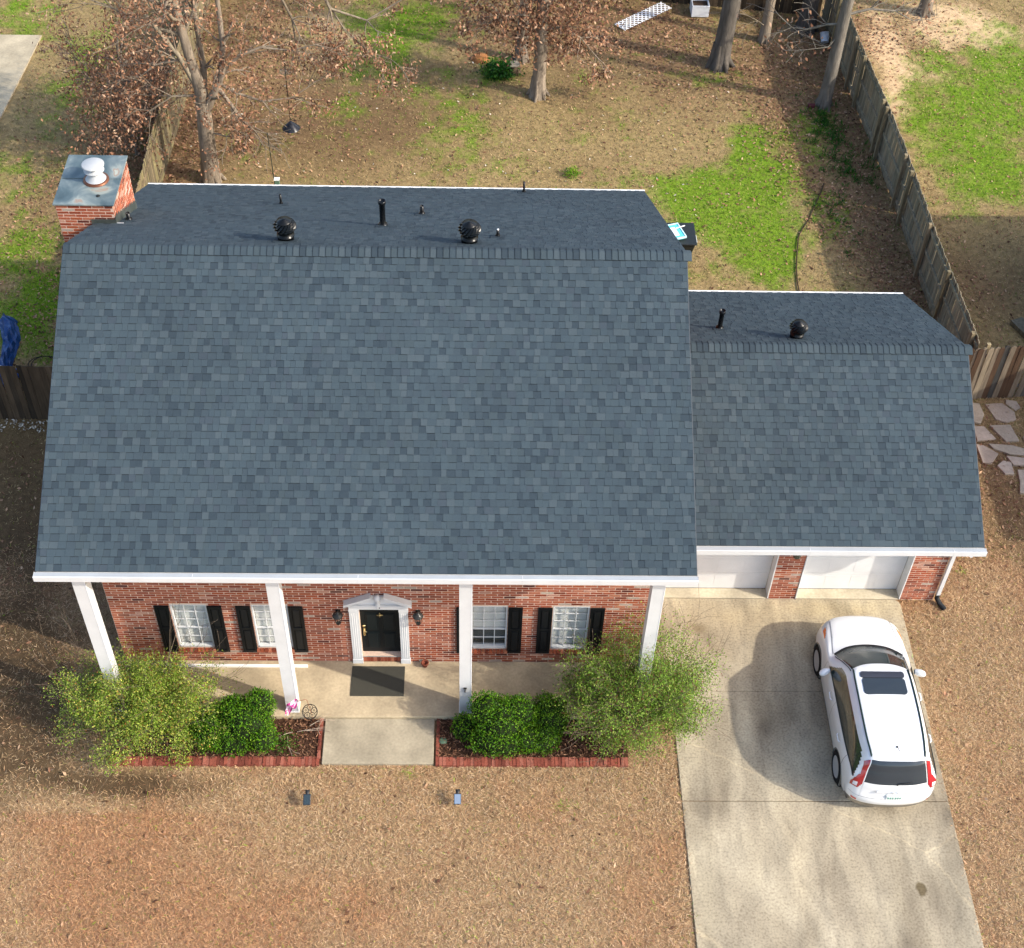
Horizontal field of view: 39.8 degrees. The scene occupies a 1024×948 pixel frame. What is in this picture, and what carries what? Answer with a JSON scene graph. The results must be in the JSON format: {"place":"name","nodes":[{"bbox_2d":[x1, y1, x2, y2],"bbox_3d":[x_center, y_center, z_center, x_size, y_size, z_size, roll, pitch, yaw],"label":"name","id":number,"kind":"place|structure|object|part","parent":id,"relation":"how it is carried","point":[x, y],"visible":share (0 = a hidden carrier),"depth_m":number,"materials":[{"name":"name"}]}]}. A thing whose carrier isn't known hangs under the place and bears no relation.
{"place":"outdoors","nodes":[
{"label":"outdoors","id":0,"kind":"place"},
{"bbox_2d":[0,0,1023,947],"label":"ground","id":1,"kind":"structure","parent":0,"point":[16,616],"depth_m":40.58,"materials":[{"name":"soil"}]},
{"bbox_2d":[0,313,20,384],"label":"blue tarp","id":2,"kind":"object","parent":1,"relation":"on","point":[10,334],"visible":0.69,"depth_m":37.19,"materials":[{"name":"plastic"}]},
{"bbox_2d":[0,34,41,118],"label":"neighbor pad","id":3,"kind":"object","parent":1,"relation":"on","point":[17,52],"visible":1,"depth_m":46.25,"materials":[{"name":"concrete"}]},
{"bbox_2d":[0,365,51,418],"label":"board fence","id":4,"kind":"object","parent":1,"relation":"on","point":[36,385],"visible":0.28,"depth_m":34.83,"materials":[{"name":"brown wood"}]},
{"bbox_2d":[28,356,52,365],"bbox_3d":[-12.149,-2.855,36.804,0.881,0.024,0.624,0,48,-2],"label":"garden hose","id":5,"kind":"object","parent":1,"relation":"on","point":[36,358],"visible":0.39,"depth_m":36.94,"materials":[{"name":"rubber"}]},
{"bbox_2d":[26,0,227,207],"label":"young oak","id":6,"kind":"object","parent":1,"relation":"on","point":[92,73],"visible":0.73,"depth_m":41.37,"materials":[{"name":"brown plant"}]},
{"bbox_2d":[22,593,252,783],"bbox_3d":[-7.636,3.872,28.763,4.743,3.314,4.124,-15,50,-15],"label":"loose shrub","id":7,"kind":"object","parent":1,"relation":"on","point":[154,703],"visible":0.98,"depth_m":28.70,"materials":[{"name":"green plant"}]},
{"bbox_2d":[135,0,209,192],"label":"board fence","id":8,"kind":"object","parent":1,"relation":"on","point":[150,173],"visible":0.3,"depth_m":42.42,"materials":[{"name":"brown wood"}]},
{"bbox_2d":[109,718,323,766],"bbox_3d":[-6.110,5.569,29.457,4.294,0.118,1.149,0,48,-2],"label":"brick edging","id":9,"kind":"object","parent":1,"relation":"on","point":[240,761],"visible":0.95,"depth_m":29.11,"materials":[{"name":"red brick"}]},
{"bbox_2d":[25,0,448,183],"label":"oak tree","id":10,"kind":"object","parent":1,"relation":"on","point":[204,102],"visible":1,"depth_m":39.51,"materials":[{"name":"brown plant"}]},
{"bbox_2d":[282,46,299,132],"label":"hanging feeder","id":11,"kind":"object","parent":10,"relation":"hanging from","point":[294,127],"visible":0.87,"depth_m":41.81,"materials":[{"name":"black metal"}]},
{"bbox_2d":[267,132,279,184],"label":"garden pole","id":12,"kind":"object","parent":1,"relation":"on","point":[276,180],"visible":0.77,"depth_m":41.33,"materials":[{"name":"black metal"}]},
{"bbox_2d":[303,790,310,804],"bbox_3d":[-4.117,6.545,28.496,0.150,0.346,0.318,0,48,-2],"label":"solar spotlight","id":13,"kind":"object","parent":1,"relation":"on","point":[307,798],"visible":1,"depth_m":28.38,"materials":[{"name":"plastic"}]},
{"bbox_2d":[0,62,749,431],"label":"pale scraps","id":14,"kind":"object","parent":1,"relation":"on","point":[234,178],"visible":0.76,"depth_m":35.46,"materials":[{"name":"white plant"}]},
{"bbox_2d":[322,719,434,765],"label":"front walk","id":15,"kind":"structure","parent":1,"relation":"on","point":[408,742],"depth_m":29.50,"materials":[{"name":"concrete"}]},
{"bbox_2d":[454,789,460,804],"bbox_3d":[-1.099,6.556,28.592,0.150,0.346,0.318,0,48,-2],"label":"solar spotlight","id":16,"kind":"object","parent":1,"relation":"on","point":[457,797],"visible":1,"depth_m":28.48,"materials":[{"name":"plastic"}]},
{"bbox_2d":[472,52,488,63],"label":"clay mound","id":17,"kind":"object","parent":1,"relation":"on","point":[482,56],"visible":0.89,"depth_m":46.93,"materials":[{"name":"soil"}]},
{"bbox_2d":[476,52,524,85],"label":"ivy plant","id":18,"kind":"object","parent":1,"relation":"on","point":[499,68],"visible":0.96,"depth_m":46.24,"materials":[{"name":"green plant"}]},
{"bbox_2d":[32,155,986,720],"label":"brick house","id":19,"kind":"structure","parent":1,"relation":"on","point":[330,435],"depth_m":27.66,"materials":[{"name":"red brick"}]},
{"bbox_2d":[169,604,214,646],"bbox_3d":[-6.710,3.111,29.786,0.750,1.490,0.230,0,48,-2],"label":"window","id":20,"kind":"structure","parent":19,"relation":"in","point":[186,611],"depth_m":29.81,"materials":[{"name":"white glass"}]},
{"bbox_2d":[164,664,307,667],"bbox_3d":[-5.959,4.138,30.559,3.090,0.044,0.060,0,48,-2],"label":"white board","id":21,"kind":"object","parent":19,"relation":"on","point":[264,665],"visible":0.66,"depth_m":30.55,"materials":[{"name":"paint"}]},
{"bbox_2d":[251,605,292,646],"bbox_3d":[-5.041,3.125,29.831,0.750,1.490,0.230,0,48,-2],"label":"window","id":22,"kind":"structure","parent":19,"relation":"in","point":[264,626],"depth_m":29.85,"materials":[{"name":"white glass"}]},
{"bbox_2d":[350,666,404,695],"bbox_3d":[-2.881,4.448,30.407,1.140,0.014,0.760,0,48,-2],"label":"doormat","id":23,"kind":"object","parent":19,"relation":"on","point":[377,680],"visible":1,"depth_m":30.40,"materials":[{"name":"grey rubber"}]},
{"bbox_2d":[359,610,400,656],"bbox_3d":[-2.786,3.218,29.936,0.835,2.013,0.182,0,48,-2],"label":"front door","id":24,"kind":"structure","parent":19,"relation":"in","point":[380,629],"depth_m":30.14,"materials":[{"name":"black paint"}]},
{"bbox_2d":[421,659,428,667],"bbox_3d":[-1.885,4.118,30.656,0.170,0.140,0.166,0,48,-2],"label":"clay pot","id":25,"kind":"object","parent":19,"relation":"on","point":[424,663],"visible":1,"depth_m":30.63,"materials":[{"name":"ceramic"}]},
{"bbox_2d":[472,606,507,647],"bbox_3d":[-0.483,3.163,29.956,0.750,1.490,0.230,0,48,-2],"label":"window","id":26,"kind":"structure","parent":19,"relation":"in","point":[488,622],"depth_m":29.97,"materials":[{"name":"white glass"}]},
{"bbox_2d":[550,607,589,648],"bbox_3d":[1.222,3.177,30.002,0.760,1.490,0.230,0,48,-2],"label":"window","id":27,"kind":"structure","parent":19,"relation":"in","point":[576,616],"depth_m":30.03,"materials":[{"name":"white glass"}]},
{"bbox_2d":[666,555,773,587],"bbox_3d":[4.581,1.836,31.631,2.532,2.356,0.040,0,48,-2],"label":"garage door","id":28,"kind":"structure","parent":19,"relation":"in","point":[713,571],"depth_m":32.02,"materials":[{"name":"white paint"}]},
{"bbox_2d":[799,555,907,588],"bbox_3d":[7.694,1.862,31.716,2.364,2.356,0.040,0,48,-2],"label":"garage door","id":29,"kind":"structure","parent":19,"relation":"in","point":[820,572],"depth_m":32.10,"materials":[{"name":"white paint"}]},
{"bbox_2d":[0,0,1023,562],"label":"thatch grass","id":30,"kind":"structure","parent":1,"relation":"on","point":[866,268],"depth_m":44.25,"materials":[{"name":"plant"}]},
{"bbox_2d":[0,0,1023,947],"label":"fallen leaves","id":31,"kind":"object","parent":1,"relation":"on","point":[784,104],"visible":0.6,"depth_m":44.60,"materials":[{"name":"brown plant"}]},
{"bbox_2d":[615,2,671,30],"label":"lattice panel","id":32,"kind":"object","parent":31,"relation":"on","point":[646,14],"visible":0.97,"depth_m":49.08,"materials":[{"name":"white paint"}]},
{"bbox_2d":[0,0,1023,365],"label":"green grass","id":33,"kind":"structure","parent":1,"relation":"on","point":[54,294],"depth_m":43.70,"materials":[{"name":"green plant"}]},
{"bbox_2d":[507,61,520,76],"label":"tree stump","id":34,"kind":"object","parent":1,"relation":"on","point":[515,65],"visible":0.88,"depth_m":46.39,"materials":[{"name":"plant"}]},
{"bbox_2d":[496,0,533,64],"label":"oak tree","id":35,"kind":"object","parent":1,"relation":"on","point":[523,59],"visible":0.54,"depth_m":46.61,"materials":[{"name":"brown plant"}]},
{"bbox_2d":[436,719,627,767],"bbox_3d":[0.406,5.624,29.636,3.989,0.118,1.148,0,48,-2],"label":"brick edging","id":36,"kind":"object","parent":1,"relation":"on","point":[544,762],"visible":0.99,"depth_m":29.28,"materials":[{"name":"red brick"}]},
{"bbox_2d":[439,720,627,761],"bbox_3d":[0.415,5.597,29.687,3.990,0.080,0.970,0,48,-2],"label":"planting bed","id":37,"kind":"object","parent":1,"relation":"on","point":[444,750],"visible":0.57,"depth_m":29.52,"materials":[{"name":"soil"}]},
{"bbox_2d":[113,717,626,761],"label":"bark mulch","id":38,"kind":"object","parent":37,"relation":"on","point":[443,745],"visible":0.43,"depth_m":29.43,"materials":[{"name":"brown plant"}]},
{"bbox_2d":[184,703,227,753],"bbox_3d":[-6.178,5.179,29.061,1.115,1.121,1.013,0,48,-2],"label":"boxwood shrub","id":39,"kind":"object","parent":38,"relation":"on","point":[201,735],"visible":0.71,"depth_m":28.78,"materials":[{"name":"green plant"}]},
{"bbox_2d":[206,686,278,758],"bbox_3d":[-5.549,5.063,29.014,1.538,1.439,1.176,0,48,-2],"label":"boxwood shrub","id":40,"kind":"object","parent":38,"relation":"on","point":[248,719],"visible":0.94,"depth_m":28.78,"materials":[{"name":"green plant"}]},
{"bbox_2d":[272,726,302,757],"bbox_3d":[-4.718,5.541,29.347,0.773,0.317,0.776,0,48,-2],"label":"shrub","id":41,"kind":"object","parent":38,"relation":"on","point":[290,741],"visible":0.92,"depth_m":29.32,"materials":[{"name":"green plant"}]},
{"bbox_2d":[285,699,312,717],"bbox_3d":[-4.441,4.985,29.467,0.566,0.956,0.190,-6,49,-8],"label":"garden flag","id":42,"kind":"object","parent":38,"relation":"on","point":[290,706],"visible":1,"depth_m":29.21,"materials":[{"name":"pink fabric"}]},
{"bbox_2d":[280,717,334,753],"bbox_3d":[-4.359,5.497,29.417,1.521,0.367,0.702,-16,50,-15],"label":"dry branch","id":43,"kind":"object","parent":38,"relation":"on","point":[310,730],"visible":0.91,"depth_m":29.58,"materials":[{"name":"grey plant"}]},
{"bbox_2d":[302,704,317,722],"bbox_3d":[-4.228,5.066,29.694,0.327,0.521,0.250,0,48,-2],"label":"garden ornament","id":44,"kind":"object","parent":38,"relation":"on","point":[311,711],"visible":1,"depth_m":29.58,"materials":[{"name":"black metal"}]},
{"bbox_2d":[439,737,446,743],"bbox_3d":[-1.437,5.580,29.568,0.170,0.064,0.170,0,48,-2],"label":"valve lid","id":45,"kind":"object","parent":37,"relation":"on","point":[441,741],"visible":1,"depth_m":29.54,"materials":[{"name":"plastic"}]},
{"bbox_2d":[450,689,541,760],"bbox_3d":[-0.317,5.127,29.132,1.950,1.464,1.234,0,48,-2],"label":"boxwood shrub","id":46,"kind":"object","parent":37,"relation":"on","point":[503,724],"visible":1,"depth_m":28.95,"materials":[{"name":"green plant"}]},
{"bbox_2d":[528,689,571,756],"bbox_3d":[0.678,5.092,29.363,1.077,1.202,1.358,13,49,9],"label":"boxwood shrub","id":47,"kind":"object","parent":37,"relation":"on","point":[549,724],"visible":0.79,"depth_m":29.19,"materials":[{"name":"green plant"}]},
{"bbox_2d":[449,0,652,102],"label":"oak tree","id":48,"kind":"object","parent":1,"relation":"on","point":[541,21],"visible":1,"depth_m":43.72,"materials":[{"name":"brown plant"}]},
{"bbox_2d":[559,165,586,179],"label":"grass tuft","id":49,"kind":"object","parent":1,"relation":"on","point":[572,170],"visible":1,"depth_m":42.84,"materials":[{"name":"green plant"}]},
{"bbox_2d":[539,577,734,785],"bbox_3d":[2.600,3.603,29.142,4.148,3.568,4.979,0,48,-2],"label":"loose shrub","id":50,"kind":"object","parent":1,"relation":"on","point":[662,686],"visible":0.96,"depth_m":28.75,"materials":[{"name":"green plant"}]},
{"bbox_2d":[480,57,880,256],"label":"leafy weeds","id":51,"kind":"object","parent":1,"relation":"on","point":[824,122],"visible":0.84,"depth_m":44.05,"materials":[{"name":"green plant"}]},
{"bbox_2d":[667,223,696,251],"bbox_3d":[4.653,-6.362,39.865,0.980,1.050,0.980,0,48,-2],"label":"trash can","id":52,"kind":"object","parent":1,"relation":"on","point":[689,242],"visible":0.26,"depth_m":39.39,"materials":[{"name":"plastic"}]},
{"bbox_2d":[690,0,709,16],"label":"planter crate","id":53,"kind":"object","parent":1,"relation":"on","point":[699,8],"visible":1,"depth_m":49.13,"materials":[{"name":"plastic"}]},
{"bbox_2d":[705,0,740,72],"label":"bare tree","id":54,"kind":"object","parent":1,"relation":"on","point":[719,59],"visible":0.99,"depth_m":46.27,"materials":[{"name":"brown plant"}]},
{"bbox_2d":[646,0,822,15],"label":"board fence","id":55,"kind":"object","parent":1,"relation":"on","point":[785,6],"visible":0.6,"depth_m":49.49,"materials":[{"name":"brown wood"}]},
{"bbox_2d":[710,0,775,45],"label":"bare tree","id":56,"kind":"object","parent":1,"relation":"on","point":[765,29],"visible":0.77,"depth_m":47.63,"materials":[{"name":"grey plant"}]},
{"bbox_2d":[759,0,819,37],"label":"bare tree","id":57,"kind":"object","parent":1,"relation":"on","point":[804,13],"visible":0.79,"depth_m":48.23,"materials":[{"name":"grey plant"}]},
{"bbox_2d":[796,183,824,290],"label":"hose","id":58,"kind":"object","parent":1,"relation":"on","point":[801,231],"visible":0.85,"depth_m":41.26,"materials":[{"name":"rubber"}]},
{"bbox_2d":[808,103,814,108],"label":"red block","id":59,"kind":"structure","parent":1,"relation":"on","point":[812,105],"depth_m":45.60,"materials":[{"name":"brick"}]},
{"bbox_2d":[820,31,829,43],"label":"pale bucket","id":60,"kind":"object","parent":1,"relation":"on","point":[825,36],"visible":1,"depth_m":48.06,"materials":[{"name":"plastic"}]},
{"bbox_2d":[735,0,957,111],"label":"bare tree","id":61,"kind":"object","parent":1,"relation":"on","point":[823,100],"visible":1,"depth_m":44.07,"materials":[{"name":"brown plant"}]},
{"bbox_2d":[823,190,932,310],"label":"dry brush","id":62,"kind":"object","parent":1,"relation":"on","point":[863,261],"visible":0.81,"depth_m":40.35,"materials":[{"name":"brown plant"}]},
{"bbox_2d":[822,0,979,360],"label":"board fence","id":63,"kind":"object","parent":1,"relation":"on","point":[938,284],"visible":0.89,"depth_m":41.34,"materials":[{"name":"brown wood"}]},
{"bbox_2d":[915,0,1009,17],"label":"bare tree","id":64,"kind":"object","parent":1,"relation":"on","point":[924,11],"visible":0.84,"depth_m":49.49,"materials":[{"name":"brown plant"}]},
{"bbox_2d":[969,342,1023,398],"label":"board fence","id":65,"kind":"object","parent":1,"relation":"on","point":[989,379],"visible":0.44,"depth_m":36.20,"materials":[{"name":"brown wood"}]},
{"bbox_2d":[973,400,1023,494],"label":"flagstone path","id":66,"kind":"structure","parent":1,"relation":"on","point":[999,414],"depth_m":35.89,"materials":[{"name":"grey stone"}]},
{"bbox_2d":[1010,317,1023,337],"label":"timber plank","id":67,"kind":"object","parent":1,"relation":"on","point":[1017,324],"visible":1,"depth_m":38.71,"materials":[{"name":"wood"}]},
{"bbox_2d":[668,223,686,239],"bbox_3d":[4.576,-6.753,39.412,0.602,0.134,0.640,-13,50,-13],"label":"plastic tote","id":68,"kind":"object","parent":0,"point":[677,231],"visible":0.58,"depth_m":39.40,"materials":[{"name":"plastic"}]},
{"bbox_2d":[656,588,983,947],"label":"driveway","id":69,"kind":"structure","parent":0,"point":[776,863],"depth_m":28.65,"materials":[{"name":"concrete"}]},
{"bbox_2d":[813,616,935,806],"bbox_3d":[7.573,4.731,29.585,2.250,1.769,4.554,1,48,-1],"label":"parked car","id":70,"kind":"object","parent":69,"relation":"on","point":[882,755],"visible":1,"depth_m":28.63,"materials":[{"name":"paint"}]},
{"bbox_3d":[6.650,4.563,29.877,0.099,0.738,1.048,1,48,-1],"label":"front door","id":71,"kind":"part","parent":70,"relation":"part of","materials":[{"name":"paint"}]},
{"bbox_3d":[6.661,5.407,29.091,0.106,0.775,1.271,1,48,-1],"label":"rear door","id":72,"kind":"part","parent":70,"relation":"part of","materials":[{"name":"paint"}]},
{"bbox_3d":[6.825,4.895,28.831,0.204,0.468,2.626,1,48,-1],"label":"side window","id":73,"kind":"part","parent":70,"relation":"part of","materials":[{"name":"black glass"}]},
{"bbox_3d":[7.598,5.882,27.893,1.252,0.480,0.310,1,48,-1],"label":"rear window","id":74,"kind":"part","parent":70,"relation":"part of","materials":[{"name":"black glass"}]},
{"bbox_3d":[8.351,4.914,28.866,0.204,0.468,2.626,1,48,-1],"label":"side window","id":75,"kind":"part","parent":70,"relation":"part of","materials":[{"name":"black glass"}]}
]}

